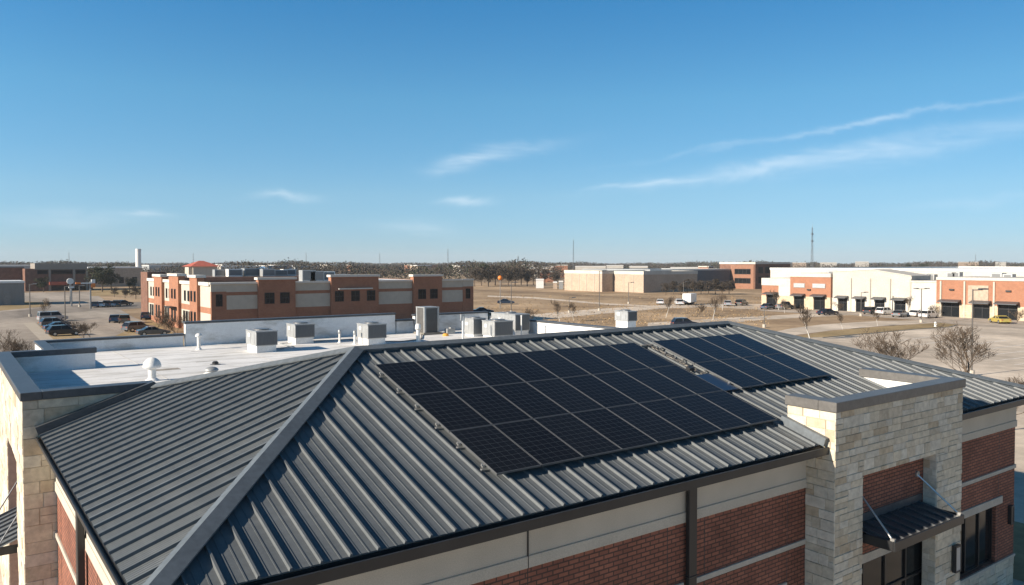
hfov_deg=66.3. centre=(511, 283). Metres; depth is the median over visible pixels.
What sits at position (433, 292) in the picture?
window
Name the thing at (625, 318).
rooftop unit
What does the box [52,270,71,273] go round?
window
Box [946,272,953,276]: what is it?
rooftop unit
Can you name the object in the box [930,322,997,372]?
bare tree
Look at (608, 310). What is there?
road
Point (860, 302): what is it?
window
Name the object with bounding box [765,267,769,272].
window
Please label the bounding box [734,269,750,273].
window
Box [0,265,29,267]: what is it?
warehouse
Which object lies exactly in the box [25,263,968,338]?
ground
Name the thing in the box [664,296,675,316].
young tree
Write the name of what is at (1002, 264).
warehouse
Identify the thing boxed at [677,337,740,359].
solar panel
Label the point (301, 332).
rooftop unit
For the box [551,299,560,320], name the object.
young tree
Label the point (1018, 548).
lawn
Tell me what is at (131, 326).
parked car
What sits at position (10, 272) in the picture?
brick building
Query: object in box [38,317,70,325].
parked car
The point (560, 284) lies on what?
shed
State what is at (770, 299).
window
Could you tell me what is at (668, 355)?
cable trunking
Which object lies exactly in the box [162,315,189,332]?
bare shrub
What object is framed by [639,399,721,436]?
solar panel
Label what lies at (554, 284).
shed
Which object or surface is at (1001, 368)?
parking lot
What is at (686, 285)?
woodland tree
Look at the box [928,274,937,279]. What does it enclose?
rooftop unit
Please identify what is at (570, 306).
young tree
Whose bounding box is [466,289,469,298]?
window
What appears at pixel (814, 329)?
road
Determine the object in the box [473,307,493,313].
parked car
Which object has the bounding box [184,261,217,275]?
red roof building
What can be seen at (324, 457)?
retail building
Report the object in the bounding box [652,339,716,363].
solar panel
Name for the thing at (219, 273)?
rooftop unit
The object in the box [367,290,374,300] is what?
window
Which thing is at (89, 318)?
parking lot
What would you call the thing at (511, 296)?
light pole
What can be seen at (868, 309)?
parked car
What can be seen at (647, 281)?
warehouse
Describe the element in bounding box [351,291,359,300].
window
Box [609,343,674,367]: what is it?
solar panel
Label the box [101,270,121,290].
evergreen tree
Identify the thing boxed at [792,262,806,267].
house
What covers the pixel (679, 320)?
parked car
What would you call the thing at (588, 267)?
warehouse
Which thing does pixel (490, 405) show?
solar panel
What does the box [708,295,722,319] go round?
young tree
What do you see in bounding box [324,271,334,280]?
rooftop unit
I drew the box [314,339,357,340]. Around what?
conduit
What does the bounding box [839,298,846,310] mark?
window
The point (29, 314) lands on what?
light pole
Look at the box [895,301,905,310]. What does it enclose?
window
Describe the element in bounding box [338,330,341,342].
vent pipe
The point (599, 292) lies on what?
light pole
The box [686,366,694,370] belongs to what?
junction box
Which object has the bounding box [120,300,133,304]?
parked car
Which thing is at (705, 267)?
brick building
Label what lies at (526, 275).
woodland tree
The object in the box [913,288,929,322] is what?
light pole
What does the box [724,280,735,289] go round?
woodland tree
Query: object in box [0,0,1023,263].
sky
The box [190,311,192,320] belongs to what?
window
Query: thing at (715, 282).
woodland tree
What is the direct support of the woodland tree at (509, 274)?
on the ground at (483, 292)
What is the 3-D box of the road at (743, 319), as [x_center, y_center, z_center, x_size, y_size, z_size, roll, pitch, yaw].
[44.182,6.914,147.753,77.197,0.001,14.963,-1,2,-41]
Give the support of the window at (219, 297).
in the office building at (194, 297)
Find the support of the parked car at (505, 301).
on the ground at (483, 292)
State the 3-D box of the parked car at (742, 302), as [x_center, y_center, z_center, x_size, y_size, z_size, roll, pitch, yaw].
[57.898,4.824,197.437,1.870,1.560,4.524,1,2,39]
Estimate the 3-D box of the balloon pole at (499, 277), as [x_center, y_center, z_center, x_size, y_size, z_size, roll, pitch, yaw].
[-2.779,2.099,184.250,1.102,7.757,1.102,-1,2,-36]
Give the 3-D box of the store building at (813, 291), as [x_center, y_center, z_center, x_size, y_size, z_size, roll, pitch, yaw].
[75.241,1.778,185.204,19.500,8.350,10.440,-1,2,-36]
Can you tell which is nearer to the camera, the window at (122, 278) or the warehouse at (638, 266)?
the window at (122, 278)
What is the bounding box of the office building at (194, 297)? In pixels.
[141,272,473,327]
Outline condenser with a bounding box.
[414,306,441,334]
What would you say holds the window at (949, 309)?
in the store building at (1002, 295)
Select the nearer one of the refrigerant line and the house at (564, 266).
the refrigerant line
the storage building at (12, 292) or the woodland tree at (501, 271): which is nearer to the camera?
the storage building at (12, 292)
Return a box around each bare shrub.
[69,319,95,337]
[81,321,98,335]
[152,310,171,327]
[154,316,175,329]
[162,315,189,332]
[524,307,538,318]
[691,303,706,313]
[831,302,843,310]
[927,305,938,311]
[1008,308,1023,321]
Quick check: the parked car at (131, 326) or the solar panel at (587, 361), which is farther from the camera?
the parked car at (131, 326)
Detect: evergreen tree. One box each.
[34,276,48,291]
[84,264,115,291]
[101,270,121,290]
[124,277,137,290]
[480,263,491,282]
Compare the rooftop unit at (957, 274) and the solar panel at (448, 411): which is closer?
the solar panel at (448, 411)
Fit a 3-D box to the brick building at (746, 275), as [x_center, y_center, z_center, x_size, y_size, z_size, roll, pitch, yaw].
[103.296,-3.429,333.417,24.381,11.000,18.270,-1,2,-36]
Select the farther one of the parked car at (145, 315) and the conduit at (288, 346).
the parked car at (145, 315)
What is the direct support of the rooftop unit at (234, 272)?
on the office building at (194, 297)
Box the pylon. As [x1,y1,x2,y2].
[135,249,140,266]
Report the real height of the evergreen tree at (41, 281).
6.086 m
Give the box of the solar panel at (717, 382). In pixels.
[696,373,738,390]
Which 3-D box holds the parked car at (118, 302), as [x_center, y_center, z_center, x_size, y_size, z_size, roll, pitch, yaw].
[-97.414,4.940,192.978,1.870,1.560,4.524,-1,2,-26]
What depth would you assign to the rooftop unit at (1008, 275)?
157.98 m
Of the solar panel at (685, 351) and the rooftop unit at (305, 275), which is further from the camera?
the rooftop unit at (305, 275)
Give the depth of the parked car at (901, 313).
154.88 m
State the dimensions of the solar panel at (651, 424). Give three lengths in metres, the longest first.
1.673 x 1.020 x 0.041 m
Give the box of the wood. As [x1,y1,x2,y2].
[0,257,1023,280]
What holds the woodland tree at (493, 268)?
on the ground at (483, 292)
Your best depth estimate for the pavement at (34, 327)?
122.54 m
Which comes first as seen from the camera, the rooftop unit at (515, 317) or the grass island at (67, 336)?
the rooftop unit at (515, 317)
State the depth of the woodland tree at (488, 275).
351.09 m
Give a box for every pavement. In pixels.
[0,568,1023,584]
[24,322,52,339]
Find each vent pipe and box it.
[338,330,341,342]
[352,330,356,344]
[415,324,420,341]
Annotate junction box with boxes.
[445,327,454,333]
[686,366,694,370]
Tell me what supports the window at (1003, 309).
in the store building at (1002, 295)
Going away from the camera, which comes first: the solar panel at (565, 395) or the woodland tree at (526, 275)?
the solar panel at (565, 395)
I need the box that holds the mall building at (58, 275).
[22,263,92,290]
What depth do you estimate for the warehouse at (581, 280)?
294.66 m
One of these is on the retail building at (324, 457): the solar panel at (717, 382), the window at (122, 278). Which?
the solar panel at (717, 382)
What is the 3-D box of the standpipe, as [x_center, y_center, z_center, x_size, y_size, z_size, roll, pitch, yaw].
[-2.530,2.251,40.111,0.220,1.300,0.100,-1,2,-36]
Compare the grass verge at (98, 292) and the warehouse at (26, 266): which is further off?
the warehouse at (26, 266)
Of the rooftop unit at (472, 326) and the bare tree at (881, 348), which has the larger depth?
the bare tree at (881, 348)
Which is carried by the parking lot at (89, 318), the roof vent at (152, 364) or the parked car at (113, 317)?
the parked car at (113, 317)
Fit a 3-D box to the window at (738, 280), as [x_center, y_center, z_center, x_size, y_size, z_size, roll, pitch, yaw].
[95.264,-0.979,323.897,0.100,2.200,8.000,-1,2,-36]
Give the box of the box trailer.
[683,293,696,304]
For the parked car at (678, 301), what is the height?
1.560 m
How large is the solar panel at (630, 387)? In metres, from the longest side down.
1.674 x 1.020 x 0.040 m
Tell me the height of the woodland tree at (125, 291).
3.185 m
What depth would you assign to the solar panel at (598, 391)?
18.71 m
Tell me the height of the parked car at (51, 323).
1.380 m
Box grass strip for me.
[801,323,956,336]
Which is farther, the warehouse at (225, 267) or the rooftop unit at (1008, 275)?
the warehouse at (225, 267)
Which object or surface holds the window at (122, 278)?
in the brick building at (130, 272)
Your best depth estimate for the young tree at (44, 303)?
148.12 m
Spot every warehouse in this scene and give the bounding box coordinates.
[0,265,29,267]
[142,265,179,273]
[217,266,258,269]
[256,265,291,268]
[292,266,317,273]
[564,270,644,291]
[575,266,605,269]
[582,268,730,288]
[606,265,623,268]
[614,270,697,292]
[629,266,647,267]
[670,267,697,268]
[770,267,1023,277]
[820,262,836,266]
[855,261,868,266]
[958,262,978,266]
[995,262,1005,266]
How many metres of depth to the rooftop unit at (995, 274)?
159.68 m
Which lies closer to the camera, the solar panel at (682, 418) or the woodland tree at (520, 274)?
the solar panel at (682, 418)
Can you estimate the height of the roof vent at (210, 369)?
0.270 m
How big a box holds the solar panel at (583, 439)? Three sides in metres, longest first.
1.673 x 1.020 x 0.041 m
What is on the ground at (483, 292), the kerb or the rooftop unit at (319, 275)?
the kerb
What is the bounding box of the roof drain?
[210,361,220,364]
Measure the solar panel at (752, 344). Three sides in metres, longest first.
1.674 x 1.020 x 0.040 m
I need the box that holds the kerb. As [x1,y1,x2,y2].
[806,324,957,337]
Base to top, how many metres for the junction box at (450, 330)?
0.380 m
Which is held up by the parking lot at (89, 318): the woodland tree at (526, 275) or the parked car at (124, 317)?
the parked car at (124, 317)
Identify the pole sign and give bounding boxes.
[67,278,73,302]
[75,279,94,308]
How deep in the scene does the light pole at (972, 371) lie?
74.54 m
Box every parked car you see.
[37,311,67,320]
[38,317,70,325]
[42,321,74,328]
[45,325,81,335]
[91,301,98,306]
[102,300,110,306]
[109,314,119,322]
[112,300,120,306]
[119,314,129,323]
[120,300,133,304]
[121,321,152,331]
[135,326,170,334]
[140,312,150,319]
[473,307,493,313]
[497,299,514,303]
[656,299,663,304]
[670,317,697,324]
[674,299,683,304]
[724,300,731,305]
[735,299,748,305]
[760,303,774,308]
[816,308,838,315]
[862,306,875,313]
[875,307,893,314]
[891,310,908,316]
[908,309,919,316]
[918,310,939,317]
[988,315,1011,323]
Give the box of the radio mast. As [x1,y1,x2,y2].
[811,227,813,263]
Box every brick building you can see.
[0,266,23,279]
[87,267,141,286]
[698,266,712,268]
[719,262,790,288]
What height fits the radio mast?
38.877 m
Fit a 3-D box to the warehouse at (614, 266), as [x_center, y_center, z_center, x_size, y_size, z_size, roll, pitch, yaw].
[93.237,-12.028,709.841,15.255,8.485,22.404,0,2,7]
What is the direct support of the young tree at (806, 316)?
on the ground at (483, 292)
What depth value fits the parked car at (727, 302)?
193.76 m
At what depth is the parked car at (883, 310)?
161.57 m
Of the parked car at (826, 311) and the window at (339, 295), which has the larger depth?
the parked car at (826, 311)
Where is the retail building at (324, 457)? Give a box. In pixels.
[0,311,1023,584]
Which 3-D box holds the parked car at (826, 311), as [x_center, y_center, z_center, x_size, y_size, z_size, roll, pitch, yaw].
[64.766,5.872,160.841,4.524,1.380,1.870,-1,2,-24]
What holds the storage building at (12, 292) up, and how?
on the grass verge at (26, 305)
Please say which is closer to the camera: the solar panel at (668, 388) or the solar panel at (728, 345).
the solar panel at (668, 388)
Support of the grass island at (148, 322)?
on the parking lot at (89, 318)
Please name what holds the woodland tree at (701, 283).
on the ground at (483, 292)
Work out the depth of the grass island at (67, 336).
114.20 m
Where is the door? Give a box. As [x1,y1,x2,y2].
[3,292,10,304]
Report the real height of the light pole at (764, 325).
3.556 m
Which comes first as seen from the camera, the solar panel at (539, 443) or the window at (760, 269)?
the solar panel at (539, 443)
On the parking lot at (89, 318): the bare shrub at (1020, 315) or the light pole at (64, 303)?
the light pole at (64, 303)
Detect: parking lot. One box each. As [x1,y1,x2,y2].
[0,291,183,351]
[811,326,1023,522]
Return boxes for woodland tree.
[110,287,118,296]
[122,288,129,294]
[129,285,140,298]
[466,267,482,286]
[473,266,486,285]
[481,268,495,286]
[488,264,503,284]
[494,268,507,286]
[502,267,514,285]
[507,266,523,286]
[516,267,525,284]
[521,270,534,285]
[526,268,540,284]
[538,269,550,284]
[549,271,558,281]
[660,283,671,291]
[665,281,677,293]
[676,283,682,294]
[682,279,694,292]
[689,281,700,290]
[696,280,704,290]
[702,281,715,294]
[711,279,719,293]
[716,281,727,294]
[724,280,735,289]
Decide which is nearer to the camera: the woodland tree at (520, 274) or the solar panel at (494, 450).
the solar panel at (494, 450)
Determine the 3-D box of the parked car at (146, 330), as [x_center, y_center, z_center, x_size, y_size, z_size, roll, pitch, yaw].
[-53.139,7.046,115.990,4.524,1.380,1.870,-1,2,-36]
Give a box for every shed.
[536,279,543,287]
[553,281,556,288]
[559,281,562,288]
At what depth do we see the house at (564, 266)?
559.92 m
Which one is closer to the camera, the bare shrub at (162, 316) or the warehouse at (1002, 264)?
the bare shrub at (162, 316)
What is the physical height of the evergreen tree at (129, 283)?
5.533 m
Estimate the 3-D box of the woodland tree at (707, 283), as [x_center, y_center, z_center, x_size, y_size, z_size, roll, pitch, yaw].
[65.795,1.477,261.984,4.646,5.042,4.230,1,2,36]
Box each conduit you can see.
[276,342,293,348]
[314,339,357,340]
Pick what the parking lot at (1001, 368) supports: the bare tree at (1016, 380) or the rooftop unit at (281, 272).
the bare tree at (1016, 380)
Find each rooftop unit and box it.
[212,269,225,276]
[226,269,242,276]
[241,268,259,275]
[245,328,277,352]
[260,269,274,275]
[275,270,287,275]
[280,269,295,275]
[286,321,314,343]
[299,270,315,280]
[311,271,323,280]
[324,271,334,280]
[356,321,386,344]
[464,316,485,336]
[482,319,512,336]
[491,312,529,334]
[614,309,637,327]
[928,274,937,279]
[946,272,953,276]
[952,272,962,276]
[990,273,1006,276]
[1002,274,1015,276]
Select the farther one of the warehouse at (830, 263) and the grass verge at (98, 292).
the warehouse at (830, 263)
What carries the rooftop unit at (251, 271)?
on the office building at (194, 297)
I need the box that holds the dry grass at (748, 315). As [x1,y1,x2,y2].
[484,294,770,324]
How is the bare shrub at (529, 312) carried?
on the ground at (483, 292)
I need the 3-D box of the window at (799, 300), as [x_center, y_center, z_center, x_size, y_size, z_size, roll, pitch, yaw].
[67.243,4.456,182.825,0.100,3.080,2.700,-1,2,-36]
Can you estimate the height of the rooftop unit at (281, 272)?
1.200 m
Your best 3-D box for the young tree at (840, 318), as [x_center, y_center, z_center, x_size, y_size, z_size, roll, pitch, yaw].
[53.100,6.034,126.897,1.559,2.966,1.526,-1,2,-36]
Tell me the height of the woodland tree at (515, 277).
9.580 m
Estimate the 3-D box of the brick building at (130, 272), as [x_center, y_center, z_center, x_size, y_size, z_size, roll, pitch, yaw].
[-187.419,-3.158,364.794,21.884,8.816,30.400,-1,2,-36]
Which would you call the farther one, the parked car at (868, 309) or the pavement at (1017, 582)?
the parked car at (868, 309)
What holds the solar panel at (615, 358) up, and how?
on the mounting rail
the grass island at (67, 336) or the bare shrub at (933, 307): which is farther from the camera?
the bare shrub at (933, 307)
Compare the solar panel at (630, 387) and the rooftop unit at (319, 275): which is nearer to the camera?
the solar panel at (630, 387)
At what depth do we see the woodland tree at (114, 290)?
244.95 m
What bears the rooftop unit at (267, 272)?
on the office building at (194, 297)
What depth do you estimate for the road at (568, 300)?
222.84 m
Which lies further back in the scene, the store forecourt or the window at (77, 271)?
the window at (77, 271)
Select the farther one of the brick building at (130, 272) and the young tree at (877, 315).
the brick building at (130, 272)
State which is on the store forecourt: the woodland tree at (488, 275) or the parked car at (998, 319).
the parked car at (998, 319)
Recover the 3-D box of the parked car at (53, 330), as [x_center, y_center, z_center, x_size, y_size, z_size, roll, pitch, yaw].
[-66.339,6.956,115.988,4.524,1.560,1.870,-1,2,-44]
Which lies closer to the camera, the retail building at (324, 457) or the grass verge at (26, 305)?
the retail building at (324, 457)
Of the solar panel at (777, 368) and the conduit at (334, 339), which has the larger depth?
the conduit at (334, 339)
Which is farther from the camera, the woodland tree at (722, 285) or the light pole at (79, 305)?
the woodland tree at (722, 285)
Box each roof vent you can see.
[143,357,160,380]
[195,333,201,349]
[203,366,218,373]
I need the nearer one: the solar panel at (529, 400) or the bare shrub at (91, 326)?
the solar panel at (529, 400)
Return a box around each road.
[488,296,647,305]
[530,304,760,319]
[648,314,840,325]
[778,320,933,334]
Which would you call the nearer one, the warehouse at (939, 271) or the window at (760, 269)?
the warehouse at (939, 271)
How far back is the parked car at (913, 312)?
155.75 m
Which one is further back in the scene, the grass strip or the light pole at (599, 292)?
the light pole at (599, 292)
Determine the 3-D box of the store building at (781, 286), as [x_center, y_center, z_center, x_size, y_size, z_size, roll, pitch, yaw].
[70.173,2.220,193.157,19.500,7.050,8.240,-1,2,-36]
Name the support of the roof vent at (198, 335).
on the retail building at (324, 457)
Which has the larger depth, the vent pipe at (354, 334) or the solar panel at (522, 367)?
the vent pipe at (354, 334)
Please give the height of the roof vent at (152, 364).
0.780 m
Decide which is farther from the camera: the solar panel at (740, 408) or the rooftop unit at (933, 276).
the rooftop unit at (933, 276)
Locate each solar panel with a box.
[375,361,449,395]
[409,391,491,432]
[415,358,487,390]
[450,425,540,474]
[452,355,524,385]
[452,386,531,424]
[488,352,558,381]
[490,382,568,418]
[493,419,582,465]
[520,350,590,377]
[526,378,604,412]
[534,413,621,457]
[552,347,619,374]
[560,375,636,407]
[571,408,657,450]
[581,345,648,370]
[593,371,667,402]
[606,403,690,443]
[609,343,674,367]
[622,368,696,398]
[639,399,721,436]
[651,365,722,394]
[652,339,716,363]
[670,395,750,430]
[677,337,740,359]
[695,360,765,388]
[696,373,738,390]
[698,391,776,424]
[699,335,760,357]
[719,358,788,384]
[721,334,782,354]
[743,355,809,381]
[764,353,830,377]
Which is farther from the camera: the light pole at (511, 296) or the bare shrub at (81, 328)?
the light pole at (511, 296)
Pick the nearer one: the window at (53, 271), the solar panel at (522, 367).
the solar panel at (522, 367)
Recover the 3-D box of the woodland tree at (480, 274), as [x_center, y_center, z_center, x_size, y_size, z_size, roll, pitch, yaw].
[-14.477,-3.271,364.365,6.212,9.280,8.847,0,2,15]
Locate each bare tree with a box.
[0,330,33,351]
[851,328,929,359]
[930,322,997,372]
[1005,375,1023,414]
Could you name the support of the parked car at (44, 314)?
on the parking lot at (89, 318)
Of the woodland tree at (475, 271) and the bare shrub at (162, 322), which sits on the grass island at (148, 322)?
the bare shrub at (162, 322)
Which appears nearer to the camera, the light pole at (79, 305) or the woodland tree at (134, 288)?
the light pole at (79, 305)
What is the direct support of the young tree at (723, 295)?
on the ground at (483, 292)
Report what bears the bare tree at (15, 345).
on the parking lot at (89, 318)
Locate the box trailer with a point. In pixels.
(689, 298)
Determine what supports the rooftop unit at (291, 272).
on the office building at (194, 297)
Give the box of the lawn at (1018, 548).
[1013,521,1023,581]
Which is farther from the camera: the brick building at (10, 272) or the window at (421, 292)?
the brick building at (10, 272)
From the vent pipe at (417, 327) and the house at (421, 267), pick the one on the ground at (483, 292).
the house at (421, 267)
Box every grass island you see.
[37,323,81,339]
[116,320,183,345]
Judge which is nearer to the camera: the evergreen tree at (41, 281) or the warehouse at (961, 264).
the evergreen tree at (41, 281)
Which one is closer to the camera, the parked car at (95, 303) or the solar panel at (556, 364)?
the solar panel at (556, 364)
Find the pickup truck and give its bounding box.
[775,301,793,309]
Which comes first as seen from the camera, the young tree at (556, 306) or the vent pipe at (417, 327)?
the vent pipe at (417, 327)
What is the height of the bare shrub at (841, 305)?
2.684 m
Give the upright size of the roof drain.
0.130 m
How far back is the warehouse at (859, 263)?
899.72 m
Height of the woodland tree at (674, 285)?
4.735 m
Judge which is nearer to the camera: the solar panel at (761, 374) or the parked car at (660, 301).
the solar panel at (761, 374)
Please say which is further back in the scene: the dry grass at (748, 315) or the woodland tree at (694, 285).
the woodland tree at (694, 285)
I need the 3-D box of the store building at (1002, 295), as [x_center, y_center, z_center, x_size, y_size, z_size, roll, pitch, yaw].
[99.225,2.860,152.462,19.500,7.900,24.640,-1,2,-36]
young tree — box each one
[40,298,52,309]
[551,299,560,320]
[568,302,576,320]
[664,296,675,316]
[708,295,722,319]
[719,293,727,309]
[770,290,779,309]
[792,303,812,337]
[835,312,843,328]
[873,312,879,325]
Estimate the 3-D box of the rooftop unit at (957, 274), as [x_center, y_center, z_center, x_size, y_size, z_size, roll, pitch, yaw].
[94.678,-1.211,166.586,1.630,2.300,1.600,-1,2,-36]
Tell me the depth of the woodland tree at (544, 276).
379.41 m
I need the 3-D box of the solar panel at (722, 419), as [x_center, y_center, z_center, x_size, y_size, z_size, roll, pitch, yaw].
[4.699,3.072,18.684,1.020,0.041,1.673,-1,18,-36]
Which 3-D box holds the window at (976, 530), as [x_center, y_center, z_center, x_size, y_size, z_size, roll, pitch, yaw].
[14.207,8.002,24.276,2.750,1.830,0.100,-1,2,-36]
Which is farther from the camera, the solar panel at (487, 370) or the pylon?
the pylon
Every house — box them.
[410,265,430,273]
[540,271,553,281]
[557,265,567,277]
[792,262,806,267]
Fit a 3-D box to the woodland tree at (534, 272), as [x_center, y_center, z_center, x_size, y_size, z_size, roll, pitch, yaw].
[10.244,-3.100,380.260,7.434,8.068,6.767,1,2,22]
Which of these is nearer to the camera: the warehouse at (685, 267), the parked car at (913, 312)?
the parked car at (913, 312)
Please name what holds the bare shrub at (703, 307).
on the ground at (483, 292)
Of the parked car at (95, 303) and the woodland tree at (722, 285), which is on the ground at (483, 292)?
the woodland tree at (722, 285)
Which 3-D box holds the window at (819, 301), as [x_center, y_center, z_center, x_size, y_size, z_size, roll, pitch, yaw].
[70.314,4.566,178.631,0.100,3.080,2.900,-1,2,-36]
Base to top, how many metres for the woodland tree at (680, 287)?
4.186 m
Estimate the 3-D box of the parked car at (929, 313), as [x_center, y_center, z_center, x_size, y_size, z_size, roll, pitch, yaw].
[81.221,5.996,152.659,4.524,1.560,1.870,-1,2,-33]
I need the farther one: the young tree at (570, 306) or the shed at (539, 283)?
the shed at (539, 283)
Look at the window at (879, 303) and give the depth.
167.80 m
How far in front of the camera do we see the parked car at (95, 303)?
187.60 m
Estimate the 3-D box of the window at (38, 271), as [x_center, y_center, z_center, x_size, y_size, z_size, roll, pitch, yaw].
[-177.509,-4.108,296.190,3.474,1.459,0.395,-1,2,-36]
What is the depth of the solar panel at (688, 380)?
20.55 m
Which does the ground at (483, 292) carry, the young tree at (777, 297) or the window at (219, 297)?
the young tree at (777, 297)
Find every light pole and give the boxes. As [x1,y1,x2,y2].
[28,283,37,316]
[64,286,71,320]
[78,285,85,306]
[510,282,517,311]
[598,271,599,310]
[762,306,772,327]
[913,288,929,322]
[970,288,988,373]
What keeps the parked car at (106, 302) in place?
on the lane
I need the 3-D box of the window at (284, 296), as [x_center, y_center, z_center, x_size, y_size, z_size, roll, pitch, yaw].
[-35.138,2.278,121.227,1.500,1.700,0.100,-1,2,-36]
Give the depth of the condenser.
42.97 m
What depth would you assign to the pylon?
418.63 m
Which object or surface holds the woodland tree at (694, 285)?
on the ground at (483, 292)
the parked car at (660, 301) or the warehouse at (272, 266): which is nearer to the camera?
the parked car at (660, 301)
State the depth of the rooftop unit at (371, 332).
37.78 m
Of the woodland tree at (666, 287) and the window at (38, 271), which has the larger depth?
the window at (38, 271)
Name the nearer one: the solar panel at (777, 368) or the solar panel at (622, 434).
the solar panel at (622, 434)
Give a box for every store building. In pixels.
[761,277,789,304]
[789,273,832,309]
[832,269,930,313]
[911,280,936,311]
[936,276,1023,320]
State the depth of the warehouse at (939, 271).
197.72 m
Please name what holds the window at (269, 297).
in the office building at (194, 297)
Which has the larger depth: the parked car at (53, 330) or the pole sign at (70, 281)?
the pole sign at (70, 281)
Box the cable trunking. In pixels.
[640,344,705,373]
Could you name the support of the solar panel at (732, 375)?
attached to the mounting rail
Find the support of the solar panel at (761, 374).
on the mounting rail
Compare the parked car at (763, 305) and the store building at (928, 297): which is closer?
the store building at (928, 297)
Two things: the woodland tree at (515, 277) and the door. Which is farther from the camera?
the woodland tree at (515, 277)
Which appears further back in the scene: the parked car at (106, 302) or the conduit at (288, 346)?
the parked car at (106, 302)
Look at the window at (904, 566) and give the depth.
20.75 m
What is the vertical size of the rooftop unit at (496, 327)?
0.960 m
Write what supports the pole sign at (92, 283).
on the lane
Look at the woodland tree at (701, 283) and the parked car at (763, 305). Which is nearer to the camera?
the parked car at (763, 305)
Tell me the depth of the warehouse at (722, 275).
321.44 m
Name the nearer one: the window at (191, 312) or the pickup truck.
the window at (191, 312)
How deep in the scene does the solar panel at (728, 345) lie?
24.14 m
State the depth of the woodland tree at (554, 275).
371.60 m
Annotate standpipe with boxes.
[460,314,464,338]
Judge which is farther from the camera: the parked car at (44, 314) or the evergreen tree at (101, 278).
the evergreen tree at (101, 278)
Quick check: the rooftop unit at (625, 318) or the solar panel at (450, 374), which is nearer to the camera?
the solar panel at (450, 374)
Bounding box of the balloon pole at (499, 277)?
[498,276,501,308]
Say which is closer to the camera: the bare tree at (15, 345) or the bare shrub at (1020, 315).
the bare tree at (15, 345)
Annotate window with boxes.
[37,270,47,273]
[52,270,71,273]
[76,270,84,273]
[93,277,136,283]
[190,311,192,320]
[216,294,222,306]
[265,293,274,303]
[280,292,289,302]
[335,291,343,301]
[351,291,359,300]
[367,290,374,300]
[418,289,425,298]
[430,289,437,298]
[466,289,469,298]
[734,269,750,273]
[734,278,750,283]
[758,267,762,272]
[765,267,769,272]
[767,294,776,304]
[795,296,803,308]
[814,297,824,309]
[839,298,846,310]
[857,299,864,311]
[862,541,921,584]
[876,299,884,307]
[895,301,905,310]
[942,302,959,316]
[960,508,991,576]
[974,304,989,318]
[999,305,1017,319]
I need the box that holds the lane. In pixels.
[0,302,140,319]
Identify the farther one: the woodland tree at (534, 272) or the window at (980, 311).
the woodland tree at (534, 272)
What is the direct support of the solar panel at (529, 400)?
on the mounting rail
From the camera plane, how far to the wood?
692.43 m
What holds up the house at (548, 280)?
on the ground at (483, 292)
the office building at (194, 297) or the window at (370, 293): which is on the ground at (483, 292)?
the office building at (194, 297)
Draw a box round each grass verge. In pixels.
[0,302,49,310]
[91,288,140,295]
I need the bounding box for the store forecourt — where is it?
[760,308,1023,328]
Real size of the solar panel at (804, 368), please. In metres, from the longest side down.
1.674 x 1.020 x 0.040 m
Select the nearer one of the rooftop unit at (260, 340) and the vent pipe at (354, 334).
the rooftop unit at (260, 340)
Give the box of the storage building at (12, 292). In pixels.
[0,280,24,304]
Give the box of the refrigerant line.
[385,334,421,341]
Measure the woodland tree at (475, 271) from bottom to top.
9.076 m
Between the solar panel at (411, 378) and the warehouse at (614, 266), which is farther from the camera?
the warehouse at (614, 266)
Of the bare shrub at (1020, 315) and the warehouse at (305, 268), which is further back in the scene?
the warehouse at (305, 268)
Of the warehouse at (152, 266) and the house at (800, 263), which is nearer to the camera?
the warehouse at (152, 266)
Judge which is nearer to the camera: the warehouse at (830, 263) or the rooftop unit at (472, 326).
the rooftop unit at (472, 326)
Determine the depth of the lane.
180.09 m
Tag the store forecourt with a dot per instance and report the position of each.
(977, 321)
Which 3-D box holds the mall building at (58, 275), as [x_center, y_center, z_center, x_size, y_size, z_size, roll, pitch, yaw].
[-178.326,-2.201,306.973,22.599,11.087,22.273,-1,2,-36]

